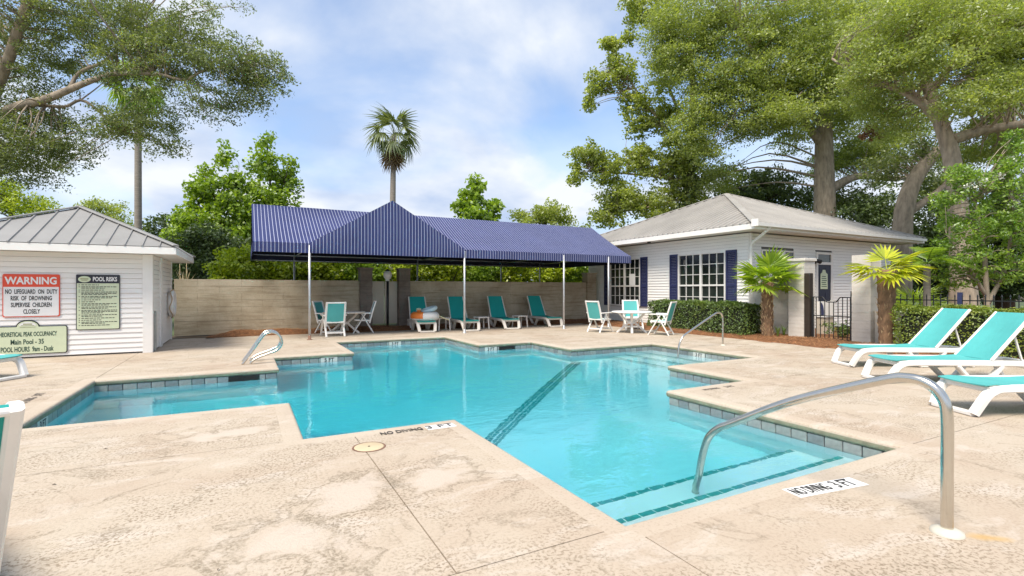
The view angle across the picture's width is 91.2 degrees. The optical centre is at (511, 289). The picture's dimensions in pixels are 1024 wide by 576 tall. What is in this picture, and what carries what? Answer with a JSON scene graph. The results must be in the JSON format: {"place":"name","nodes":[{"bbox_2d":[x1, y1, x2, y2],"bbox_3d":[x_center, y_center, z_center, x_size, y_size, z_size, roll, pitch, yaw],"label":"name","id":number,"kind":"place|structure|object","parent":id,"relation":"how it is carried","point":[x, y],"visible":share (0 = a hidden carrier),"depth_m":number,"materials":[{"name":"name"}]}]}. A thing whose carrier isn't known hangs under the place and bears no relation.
{"place":"outdoors","nodes":[
{"label":"outdoors","id":0,"kind":"place"},
{"bbox_2d":[0,323,1023,575],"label":"pool deck","id":1,"kind":"structure","parent":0,"point":[240,493],"depth_m":3.36,"materials":[{"name":"concrete"}]},
{"bbox_2d":[0,400,24,570],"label":"sun lounger","id":2,"kind":"object","parent":1,"relation":"on","point":[12,413],"visible":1,"depth_m":1.52,"materials":[{"name":"white plastic"}]},
{"bbox_2d":[0,354,28,381],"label":"sun lounger","id":3,"kind":"object","parent":1,"relation":"on","point":[18,360],"visible":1,"depth_m":7.96,"materials":[{"name":"white plastic"}]},
{"bbox_2d":[0,205,195,357],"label":"pool shed","id":4,"kind":"structure","parent":1,"relation":"on","point":[69,244],"depth_m":10.80,"materials":[{"name":"white wood"}]},
{"bbox_2d":[2,274,59,316],"bbox_3d":[-9.799,0.120,10.227,0.880,0.870,0.023,0,0,-28],"label":"warning sign","id":5,"kind":"object","parent":4,"relation":"attached to","point":[30,295],"visible":1,"depth_m":10.22,"materials":[{"name":"metal"}]},
{"bbox_2d":[0,320,67,354],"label":"occupancy sign","id":6,"kind":"object","parent":4,"relation":"attached to","point":[28,337],"visible":1,"depth_m":10.23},
{"bbox_2d":[76,274,119,329],"bbox_3d":[-8.854,0.268,10.729,0.740,1.175,0.024,0,0,-28],"label":"pool risks sign","id":7,"kind":"object","parent":4,"relation":"attached to","point":[97,302],"visible":1,"depth_m":10.72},
{"bbox_2d":[168,289,176,317],"bbox_3d":[-9.225,0.380,13.612,0.140,0.791,0.794,0,0,-28],"label":"life ring","id":8,"kind":"object","parent":4,"relation":"hanging from","point":[172,302],"visible":1,"depth_m":13.38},
{"bbox_2d":[242,329,280,361],"bbox_3d":[-4.949,1.103,9.918,0.713,0.620,0.044,0,0,-28],"label":"grab rail","id":9,"kind":"object","parent":1,"relation":"on","point":[263,352],"visible":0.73,"depth_m":9.90,"materials":[{"name":"silver metal"}]},
{"bbox_2d":[242,331,282,364],"bbox_3d":[-4.733,1.103,9.511,0.713,0.620,0.044,0,0,-28],"label":"grab rail","id":10,"kind":"object","parent":1,"relation":"on","point":[256,345],"visible":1,"depth_m":9.50,"materials":[{"name":"silver metal"}]},
{"bbox_2d":[312,301,339,332],"bbox_3d":[-5.996,0.886,16.255,0.746,1.046,0.675,0,0,10],"label":"patio chair","id":11,"kind":"object","parent":1,"relation":"on","point":[319,307],"visible":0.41,"depth_m":16.19,"materials":[{"name":"white plastic"}]},
{"bbox_2d":[320,302,346,336],"bbox_3d":[-5.365,0.886,15.078,0.675,1.046,0.746,0,0,-32],"label":"patio chair","id":12,"kind":"object","parent":1,"relation":"on","point":[335,312],"visible":1,"depth_m":14.87,"materials":[{"name":"fabric"}]},
{"bbox_2d":[323,311,364,334],"bbox_3d":[-5.377,1.062,16.077,1.300,0.724,1.300,0,0,42],"label":"patio table","id":13,"kind":"object","parent":1,"relation":"on","point":[349,320],"visible":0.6,"depth_m":16.05,"materials":[{"name":"white plastic"}]},
{"bbox_2d":[353,301,376,333],"bbox_3d":[-4.835,0.886,16.395,0.747,1.046,0.675,0,0,-20],"label":"patio chair","id":14,"kind":"object","parent":1,"relation":"on","point":[365,313],"visible":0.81,"depth_m":16.19,"materials":[{"name":"white plastic"}]},
{"bbox_2d":[352,442,385,451],"bbox_3d":[-1.270,1.395,4.455,0.292,0.010,0.292,0,0,-28],"label":"skimmer lid","id":15,"kind":"object","parent":1,"relation":"on","point":[368,446],"visible":1,"depth_m":4.43,"materials":[{"name":"beige plastic"}]},
{"bbox_2d":[379,423,455,434],"bbox_3d":[-0.934,1.396,5.019,0.757,0.006,0.150,0,0,-28],"label":"depth marking","id":16,"kind":"object","parent":1,"relation":"on","point":[437,426],"visible":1,"depth_m":5.08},
{"bbox_2d":[407,296,436,332],"bbox_3d":[-3.148,0.825,17.375,0.675,1.150,2.248,0,0,-21],"label":"sun lounger","id":17,"kind":"object","parent":1,"relation":"on","point":[416,302],"visible":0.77,"depth_m":17.83,"materials":[{"name":"white plastic"}]},
{"bbox_2d":[410,312,438,320],"bbox_3d":[-2.945,0.895,16.952,0.982,0.302,0.980,0,0,-28],"label":"pool ring","id":18,"kind":"object","parent":17,"relation":"on","point":[424,316],"visible":0.98,"depth_m":16.56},
{"bbox_2d":[421,305,436,311],"bbox_3d":[-2.835,0.685,17.089,0.590,0.290,0.590,0,0,-28],"label":"swim ring","id":19,"kind":"object","parent":18,"relation":"on","point":[431,308],"visible":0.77,"depth_m":16.89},
{"bbox_2d":[251,201,630,339],"bbox_3d":[-2.304,-0.637,18.572,13.050,4.074,5.109,0,0,-28],"label":"canopy","id":20,"kind":"object","parent":1,"relation":"on","point":[392,232],"visible":0.97,"depth_m":16.50,"materials":[{"name":"fabric"}]},
{"bbox_2d":[438,317,450,330],"bbox_3d":[-2.408,1.184,17.351,0.455,0.437,0.455,0,0,-28],"label":"side table","id":21,"kind":"object","parent":1,"relation":"on","point":[445,323],"visible":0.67,"depth_m":17.25,"materials":[{"name":"white plastic"}]},
{"bbox_2d":[446,296,479,330],"bbox_3d":[-1.777,0.825,17.836,0.675,1.150,2.248,0,0,-23],"label":"sun lounger","id":22,"kind":"object","parent":1,"relation":"on","point":[455,305],"visible":0.77,"depth_m":18.26,"materials":[{"name":"white plastic"}]},
{"bbox_2d":[22,336,932,543],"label":"swimming pool","id":23,"kind":"structure","parent":1,"relation":"in","point":[875,450],"depth_m":5.53,"materials":[{"name":"concrete"}]},
{"bbox_2d":[37,416,47,426],"bbox_3d":[-5.394,1.544,5.762,0.010,0.115,0.340,0,0,-28],"label":"depth tile","id":24,"kind":"object","parent":23,"relation":"attached to","point":[43,422],"visible":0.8,"depth_m":5.77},
{"bbox_2d":[321,357,336,361],"bbox_3d":[-4.005,1.544,10.983,0.340,0.115,0.010,0,0,-28],"label":"depth tile","id":25,"kind":"object","parent":23,"relation":"attached to","point":[330,359],"visible":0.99,"depth_m":10.98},
{"bbox_2d":[44,342,865,525],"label":"pool water","id":26,"kind":"structure","parent":23,"relation":"in","point":[618,437],"depth_m":6.50,"materials":[{"name":"liquid"}]},
{"bbox_2d":[473,316,489,328],"bbox_3d":[-1.098,1.184,17.934,0.455,0.437,0.455,0,0,-31],"label":"side table","id":27,"kind":"object","parent":1,"relation":"on","point":[479,317],"visible":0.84,"depth_m":17.87,"materials":[{"name":"white plastic"}]},
{"bbox_2d":[485,296,520,328],"bbox_3d":[-0.371,0.825,18.692,0.675,1.150,2.248,0,0,-21],"label":"sun lounger","id":28,"kind":"object","parent":1,"relation":"on","point":[497,311],"visible":0.94,"depth_m":19.12,"materials":[{"name":"white plastic"}]},
{"bbox_2d":[512,315,527,326],"bbox_3d":[0.291,1.184,18.729,0.455,0.437,0.455,0,0,-34],"label":"side table","id":29,"kind":"object","parent":1,"relation":"on","point":[518,316],"visible":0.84,"depth_m":18.68,"materials":[{"name":"white plastic"}]},
{"bbox_2d":[524,296,562,326],"bbox_3d":[1.218,0.825,19.722,0.675,1.150,2.248,0,0,-23],"label":"sun lounger","id":30,"kind":"object","parent":1,"relation":"on","point":[536,308],"visible":0.94,"depth_m":20.14,"materials":[{"name":"white plastic"}]},
{"bbox_2d":[585,301,613,332],"bbox_3d":[2.873,0.886,16.584,0.746,1.046,0.675,0,0,-40],"label":"patio chair","id":31,"kind":"object","parent":1,"relation":"on","point":[593,312],"visible":0.97,"depth_m":16.41,"materials":[{"name":"white plastic"}]},
{"bbox_2d":[611,310,651,333],"bbox_3d":[3.895,1.062,16.319,1.300,0.724,1.300,0,0,-33],"label":"patio table","id":32,"kind":"object","parent":1,"relation":"on","point":[631,322],"visible":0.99,"depth_m":16.20,"materials":[{"name":"white plastic"}]},
{"bbox_2d":[622,300,643,329],"bbox_3d":[4.213,0.886,17.558,0.675,1.046,0.746,0,0,0],"label":"patio chair","id":33,"kind":"object","parent":1,"relation":"on","point":[630,304],"visible":0.59,"depth_m":17.80,"materials":[{"name":"white plastic"}]},
{"bbox_2d":[647,301,676,335],"bbox_3d":[4.667,0.886,15.534,0.746,1.046,0.675,0,0,34],"label":"patio chair","id":34,"kind":"object","parent":1,"relation":"on","point":[669,314],"visible":0.99,"depth_m":15.37,"materials":[{"name":"white plastic"}]},
{"bbox_2d":[677,312,725,356],"bbox_3d":[4.596,1.162,12.134,1.717,1.223,0.124,0,0,-31],"label":"handrail","id":35,"kind":"object","parent":1,"relation":"on","point":[696,326],"visible":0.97,"depth_m":12.24,"materials":[{"name":"silver metal"}]},
{"bbox_2d":[582,319,1023,358],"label":"straw bed","id":36,"kind":"object","parent":1,"relation":"on","point":[822,342],"visible":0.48,"depth_m":13.75,"materials":[{"name":"brown plant"}]},
{"bbox_2d":[646,298,761,335],"bbox_3d":[6.199,0.840,16.509,1.062,1.105,4.298,0,0,-28],"label":"clipped hedge","id":37,"kind":"object","parent":36,"relation":"on","point":[740,317],"visible":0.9,"depth_m":15.70,"materials":[{"name":"green plant"}]},
{"bbox_2d":[731,244,806,335],"bbox_3d":[7.306,0.070,14.347,2.056,2.720,2.078,0,0,-28],"label":"fan palm","id":38,"kind":"object","parent":36,"relation":"on","point":[773,262],"visible":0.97,"depth_m":14.23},
{"bbox_2d":[749,277,788,333],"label":"white block wall","id":39,"kind":"structure","parent":36,"relation":"on","point":[780,308],"depth_m":14.81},
{"bbox_2d":[787,258,816,336],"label":"white pillar","id":40,"kind":"structure","parent":36,"relation":"on","point":[795,313],"depth_m":14.02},
{"bbox_2d":[804,273,812,337],"bbox_3d":[8.148,0.475,13.772,0.180,1.850,0.150,0,0,-28],"label":"gate post","id":41,"kind":"object","parent":36,"relation":"on","point":[808,284],"visible":0.79,"depth_m":13.71,"materials":[{"name":"brown wood"}]},
{"bbox_2d":[812,291,851,340],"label":"iron gate","id":42,"kind":"structure","parent":41,"relation":"attached to","point":[833,316],"depth_m":13.18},
{"bbox_2d":[852,254,880,342],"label":"white pillar","id":43,"kind":"structure","parent":36,"relation":"on","point":[864,299],"depth_m":12.50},
{"bbox_2d":[836,244,934,343],"bbox_3d":[8.635,0.154,11.662,1.953,2.552,1.493,0,0,6],"label":"fan palm","id":44,"kind":"object","parent":36,"relation":"on","point":[887,280],"visible":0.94,"depth_m":11.57,"materials":[{"name":"plant"}]},
{"bbox_2d":[874,311,904,342],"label":"white low wall","id":45,"kind":"structure","parent":36,"relation":"on","point":[876,328],"depth_m":12.37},
{"bbox_2d":[896,292,1023,309],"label":"iron fence","id":46,"kind":"object","parent":45,"relation":"on","point":[959,300],"visible":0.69,"depth_m":10.97,"materials":[{"name":"black metal"}]},
{"bbox_2d":[888,303,1023,358],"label":"clipped hedge","id":47,"kind":"object","parent":36,"relation":"on","point":[915,320],"visible":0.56,"depth_m":10.33,"materials":[{"name":"green plant"}]},
{"bbox_2d":[782,477,868,497],"bbox_3d":[2.224,1.396,3.550,0.660,0.006,0.150,0,0,-20],"label":"depth marking","id":48,"kind":"object","parent":1,"relation":"on","point":[813,489],"visible":1,"depth_m":3.54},
{"bbox_2d":[695,372,965,539],"bbox_3d":[2.038,1.253,3.555,0.161,1.497,1.796,0,0,-34],"label":"handrail","id":49,"kind":"object","parent":1,"relation":"on","point":[944,528],"visible":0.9,"depth_m":2.94,"materials":[{"name":"silver metal"}]},
{"bbox_2d":[831,308,974,367],"bbox_3d":[7.216,0.873,9.281,2.248,1.055,0.675,0,0,1],"label":"sun lounger","id":50,"kind":"object","parent":1,"relation":"on","point":[936,331],"visible":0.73,"depth_m":9.18,"materials":[{"name":"teal plastic"}]},
{"bbox_2d":[861,311,1023,377],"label":"sun lounger","id":51,"kind":"object","parent":1,"relation":"on","point":[990,339],"visible":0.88,"depth_m":7.61,"materials":[{"name":"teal plastic"}]},
{"bbox_2d":[929,375,1023,416],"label":"sun lounger","id":52,"kind":"object","parent":1,"relation":"on","point":[984,384],"visible":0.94,"depth_m":5.68,"materials":[{"name":"white plastic"}]},
{"bbox_2d":[0,0,1023,274],"label":"sky","id":53,"kind":"structure","parent":0,"point":[495,88],"materials":[{"name":"blue"}]},
{"bbox_2d":[172,297,1021,531],"bbox_3d":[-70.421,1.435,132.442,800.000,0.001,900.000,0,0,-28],"label":"ground","id":54,"kind":"structure","parent":0,"point":[189,337],"depth_m":15.34,"materials":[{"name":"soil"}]},
{"bbox_2d":[174,279,359,335],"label":"block wall","id":55,"kind":"structure","parent":54,"relation":"on","point":[211,306],"depth_m":16.07,"materials":[{"name":"concrete"}]},
{"bbox_2d":[357,267,373,325],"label":"gate pillar","id":56,"kind":"structure","parent":54,"relation":"on","point":[365,274],"depth_m":17.66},
{"bbox_2d":[372,281,396,323],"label":"service gate","id":57,"kind":"structure","parent":56,"relation":"attached to","point":[379,297],"depth_m":18.16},
{"bbox_2d":[206,318,590,337],"bbox_3d":[-2.463,1.325,18.390,15.076,0.215,1.584,0,0,-28],"label":"straw bed","id":58,"kind":"object","parent":54,"relation":"on","point":[251,332],"visible":0.57,"depth_m":16.98,"materials":[{"name":"brown plant"}]},
{"bbox_2d":[383,269,391,325],"bbox_3d":[-4.369,0.333,17.610,0.290,2.135,0.290,0,0,-28],"label":"lamp post","id":59,"kind":"object","parent":58,"relation":"on","point":[387,274],"visible":0.97,"depth_m":17.57,"materials":[{"name":"black metal"}]},
{"bbox_2d":[395,268,411,325],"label":"gate pillar","id":60,"kind":"structure","parent":54,"relation":"on","point":[403,283],"depth_m":18.30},
{"bbox_2d":[410,281,585,323],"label":"block wall","id":61,"kind":"structure","parent":54,"relation":"on","point":[514,295],"depth_m":20.43,"materials":[{"name":"concrete"}]},
{"bbox_2d":[581,273,597,317],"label":"block pillar","id":62,"kind":"structure","parent":54,"relation":"on","point":[589,279],"depth_m":22.26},
{"bbox_2d":[172,301,1023,335],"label":"lawn","id":63,"kind":"structure","parent":0,"point":[991,305],"depth_m":23.94,"materials":[{"name":"green plant"}]},
{"bbox_2d":[0,176,64,217],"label":"yellow green tree","id":64,"kind":"object","parent":63,"relation":"on","point":[11,203],"visible":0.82,"depth_m":31.76,"materials":[{"name":"green plant"}]},
{"bbox_2d":[73,195,133,225],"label":"olive tree","id":65,"kind":"object","parent":63,"relation":"on","point":[94,204],"visible":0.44,"depth_m":41.81,"materials":[{"name":"green plant"}]},
{"bbox_2d":[99,56,169,229],"bbox_3d":[-20.230,-5.349,26.974,3.791,13.558,3.494,0,0,-28],"label":"washington palm","id":66,"kind":"object","parent":63,"relation":"on","point":[137,187],"visible":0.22,"depth_m":26.86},
{"bbox_2d":[0,0,300,192],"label":"oak tree","id":67,"kind":"object","parent":63,"relation":"on","point":[152,43],"visible":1,"depth_m":15.32,"materials":[{"name":"green plant"}]},
{"bbox_2d":[126,212,195,288],"bbox_3d":[-19.681,-1.523,28.951,4.925,5.945,2.899,0,0,-28],"label":"tall bush","id":68,"kind":"object","parent":63,"relation":"on","point":[150,228],"visible":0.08,"depth_m":28.27,"materials":[{"name":"green plant"}]},
{"bbox_2d":[159,210,200,263],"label":"garden shrub","id":69,"kind":"object","parent":63,"relation":"on","point":[175,225],"visible":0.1,"depth_m":22.67,"materials":[{"name":"green plant"}]},
{"bbox_2d":[165,220,250,278],"bbox_3d":[-12.629,-0.730,21.047,3.918,4.369,1.915,0,0,-28],"label":"garden shrub","id":70,"kind":"object","parent":63,"relation":"on","point":[201,245],"visible":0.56,"depth_m":20.53,"materials":[{"name":"green plant"}]},
{"bbox_2d":[160,138,259,247],"bbox_3d":[-13.589,-2.775,23.102,4.892,8.550,3.386,0,0,15],"label":"young tree","id":71,"kind":"object","parent":63,"relation":"on","point":[233,201],"visible":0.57,"depth_m":22.58,"materials":[{"name":"green plant"}]},
{"bbox_2d":[201,242,277,279],"bbox_3d":[-10.053,-0.162,18.735,2.755,3.232,1.949,0,0,-28],"label":"garden shrub","id":72,"kind":"object","parent":63,"relation":"on","point":[236,264],"visible":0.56,"depth_m":18.39,"materials":[{"name":"green plant"}]},
{"bbox_2d":[235,130,304,261],"bbox_3d":[-11.690,-3.035,24.347,3.550,9.070,3.233,0,0,10],"label":"young tree","id":73,"kind":"object","parent":63,"relation":"on","point":[266,167],"visible":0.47,"depth_m":23.71,"materials":[{"name":"green plant"}]},
{"bbox_2d":[249,255,323,279],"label":"garden shrub","id":74,"kind":"object","parent":63,"relation":"on","point":[284,271],"visible":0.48,"depth_m":19.05,"materials":[{"name":"green plant"}]},
{"bbox_2d":[292,262,354,280],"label":"garden shrub","id":75,"kind":"object","parent":63,"relation":"on","point":[330,271],"visible":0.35,"depth_m":19.68,"materials":[{"name":"green plant"}]},
{"bbox_2d":[336,263,395,280],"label":"garden shrub","id":76,"kind":"object","parent":63,"relation":"on","point":[352,273],"visible":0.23,"depth_m":20.54,"materials":[{"name":"green plant"}]},
{"bbox_2d":[362,100,422,268],"bbox_3d":[-6.702,-4.487,28.131,3.620,11.834,3.739,0,0,-28],"label":"washington palm","id":77,"kind":"object","parent":63,"relation":"on","point":[393,155],"visible":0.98,"depth_m":27.83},
{"bbox_2d":[380,264,441,280],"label":"garden shrub","id":78,"kind":"object","parent":63,"relation":"on","point":[423,273],"visible":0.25,"depth_m":21.47,"materials":[{"name":"green plant"}]},
{"bbox_2d":[416,265,469,280],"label":"garden shrub","id":79,"kind":"object","parent":63,"relation":"on","point":[446,273],"visible":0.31,"depth_m":22.36,"materials":[{"name":"green plant"}]},
{"bbox_2d":[450,172,505,220],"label":"young tree","id":80,"kind":"object","parent":63,"relation":"on","point":[469,206],"visible":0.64,"depth_m":26.71,"materials":[{"name":"green plant"}]},
{"bbox_2d":[459,266,506,281],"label":"garden shrub","id":81,"kind":"object","parent":63,"relation":"on","point":[482,274],"visible":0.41,"depth_m":22.99,"materials":[{"name":"green plant"}]},
{"bbox_2d":[493,267,538,281],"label":"garden shrub","id":82,"kind":"object","parent":63,"relation":"on","point":[516,274],"visible":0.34,"depth_m":23.88,"materials":[{"name":"green plant"}]},
{"bbox_2d":[506,197,593,227],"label":"round tree","id":83,"kind":"object","parent":63,"relation":"on","point":[548,214],"visible":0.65,"depth_m":35.39,"materials":[{"name":"green plant"}]},
{"bbox_2d":[528,261,576,281],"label":"garden shrub","id":84,"kind":"object","parent":63,"relation":"on","point":[551,274],"visible":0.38,"depth_m":24.67,"materials":[{"name":"green plant"}]},
{"bbox_2d":[562,266,588,281],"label":"garden shrub","id":85,"kind":"object","parent":63,"relation":"on","point":[574,275],"visible":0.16,"depth_m":25.55,"materials":[{"name":"green plant"}]},
{"bbox_2d":[562,0,711,229],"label":"sycamore tree","id":86,"kind":"object","parent":63,"relation":"on","point":[625,198],"visible":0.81,"depth_m":30.63,"materials":[{"name":"green plant"}]},
{"bbox_2d":[589,193,926,328],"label":"clubhouse","id":87,"kind":"structure","parent":63,"relation":"on","point":[698,250],"depth_m":18.22,"materials":[{"name":"white wood"}]},
{"bbox_2d":[609,258,639,306],"bbox_3d":[4.729,-0.295,21.066,0.080,1.970,1.920,0,0,-28],"label":"window","id":88,"kind":"structure","parent":87,"relation":"in","point":[620,290],"depth_m":21.09,"materials":[{"name":"white paint"}]},
{"bbox_2d":[678,251,725,301],"bbox_3d":[6.604,-0.295,17.538,0.080,1.970,2.070,0,0,-28],"label":"window","id":89,"kind":"structure","parent":87,"relation":"in","point":[708,270],"depth_m":17.47,"materials":[{"name":"white paint"}]},
{"bbox_2d":[761,249,794,266],"bbox_3d":[8.800,-0.925,16.571,1.700,0.750,0.040,0,0,-28],"label":"window","id":90,"kind":"structure","parent":87,"relation":"in","point":[791,253],"depth_m":16.73,"materials":[{"name":"glass"}]},
{"bbox_2d":[820,270,827,288],"bbox_3d":[11.037,-0.360,17.732,0.420,0.680,0.014,0,0,-28],"label":"door notice","id":91,"kind":"object","parent":87,"relation":"attached to","point":[823,279],"depth_m":17.73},
{"bbox_2d":[818,265,830,300],"bbox_3d":[11.071,0.260,17.754,0.780,2.280,0.076,0,0,-28],"label":"door","id":92,"kind":"structure","parent":87,"relation":"in","point":[826,293],"depth_m":17.79,"materials":[{"name":"wood"}]},
{"bbox_2d":[706,163,813,209],"bbox_3d":[16.259,-3.375,33.227,8.788,9.750,5.067,0,0,10],"label":"dark tree","id":93,"kind":"object","parent":63,"relation":"on","point":[772,192],"visible":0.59,"depth_m":32.12,"materials":[{"name":"green plant"}]},
{"bbox_2d":[631,0,951,216],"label":"live oak","id":94,"kind":"object","parent":63,"relation":"on","point":[770,36],"visible":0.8,"depth_m":26.91,"materials":[{"name":"green plant"}]},
{"bbox_2d":[817,301,833,315],"bbox_3d":[10.120,0.890,16.166,0.850,1.020,0.075,0,0,-28],"label":"step screen","id":95,"kind":"object","parent":63,"relation":"on","point":[826,308],"visible":0.31,"depth_m":16.12,"materials":[{"name":"white paint"}]},
{"bbox_2d":[815,326,849,339],"bbox_3d":[12.562,1.339,14.822,8.090,0.083,6.518,0,0,-28],"label":"straw bed","id":96,"kind":"object","parent":63,"relation":"on","point":[831,336],"visible":0.03,"depth_m":14.56,"materials":[{"name":"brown wood"}]},
{"bbox_2d":[821,320,849,336],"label":"shrub","id":97,"kind":"object","parent":96,"relation":"on","point":[844,330],"visible":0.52,"depth_m":14.14,"materials":[{"name":"green plant"}]},
{"bbox_2d":[883,247,982,311],"bbox_3d":[10.627,0.128,12.863,1.953,2.604,1.988,0,0,-28],"label":"feather palm","id":98,"kind":"object","parent":96,"relation":"on","point":[927,284],"visible":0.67,"depth_m":12.82,"materials":[{"name":"green plant"}]},
{"bbox_2d":[922,128,1023,311],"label":"crape myrtle","id":99,"kind":"object","parent":96,"relation":"on","point":[1013,215],"visible":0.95,"depth_m":12.41,"materials":[{"name":"plant"}]},
{"bbox_2d":[805,181,876,218],"bbox_3d":[19.856,-2.473,30.077,5.581,7.845,3.789,0,0,-28],"label":"understorey bush","id":100,"kind":"object","parent":63,"relation":"on","point":[841,199],"visible":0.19,"depth_m":28.77,"materials":[{"name":"green plant"}]},
{"bbox_2d":[831,177,898,228],"bbox_3d":[19.406,-2.286,27.093,4.317,7.471,3.987,0,0,11],"label":"understorey bush","id":101,"kind":"object","parent":63,"relation":"on","point":[879,211],"visible":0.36,"depth_m":26.46,"materials":[{"name":"green plant"}]},
{"bbox_2d":[886,194,948,305],"bbox_3d":[20.786,-1.669,25.084,4.630,6.238,4.010,0,0,-28],"label":"understorey bush","id":102,"kind":"object","parent":63,"relation":"on","point":[928,232],"visible":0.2,"depth_m":24.35,"materials":[{"name":"green plant"}]},
{"bbox_2d":[817,0,1023,311],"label":"live oak","id":103,"kind":"object","parent":63,"relation":"on","point":[902,39],"visible":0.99,"depth_m":16.29,"materials":[{"name":"green plant"}]},
{"bbox_2d":[857,118,884,140],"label":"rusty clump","id":104,"kind":"object","parent":103,"relation":"attached to","point":[863,135],"visible":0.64,"depth_m":20.42,"materials":[{"name":"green plant"}]},
{"bbox_2d":[896,283,956,311],"bbox_3d":[11.876,0.581,14.851,2.331,1.698,2.212,0,0,-28],"label":"palmetto","id":105,"kind":"object","parent":63,"relation":"on","point":[904,294],"visible":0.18,"depth_m":14.70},
{"bbox_2d":[853,106,1023,304],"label":"leaning tree","id":106,"kind":"object","parent":63,"relation":"on","point":[907,206],"visible":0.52,"depth_m":21.91,"materials":[{"name":"brown wood"}]},
{"bbox_2d":[890,158,989,305],"bbox_3d":[25.709,-3.264,29.986,7.440,9.429,3.871,0,0,-28],"label":"understorey bush","id":107,"kind":"object","parent":63,"relation":"on","point":[935,182],"visible":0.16,"depth_m":29.19,"materials":[{"name":"green plant"}]},
{"bbox_2d":[932,172,1023,304],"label":"understorey bush","id":108,"kind":"object","parent":63,"relation":"on","point":[1003,292],"visible":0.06,"depth_m":23.04,"materials":[{"name":"green plant"}]},
{"bbox_2d":[993,95,1015,308],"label":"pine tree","id":109,"kind":"object","parent":63,"relation":"on","point":[1005,304],"visible":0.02,"depth_m":23.79,"materials":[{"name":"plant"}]},
{"bbox_2d":[990,174,1023,300],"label":"understorey bush","id":110,"kind":"object","parent":63,"relation":"on","point":[1019,288],"visible":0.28,"depth_m":22.37,"materials":[{"name":"green plant"}]},
{"bbox_2d":[815,315,832,333],"bbox_3d":[9.612,1.075,15.417,0.510,0.550,0.360,0,0,-28],"label":"cream box","id":111,"kind":"object","parent":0,"point":[822,319],"visible":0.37,"depth_m":15.28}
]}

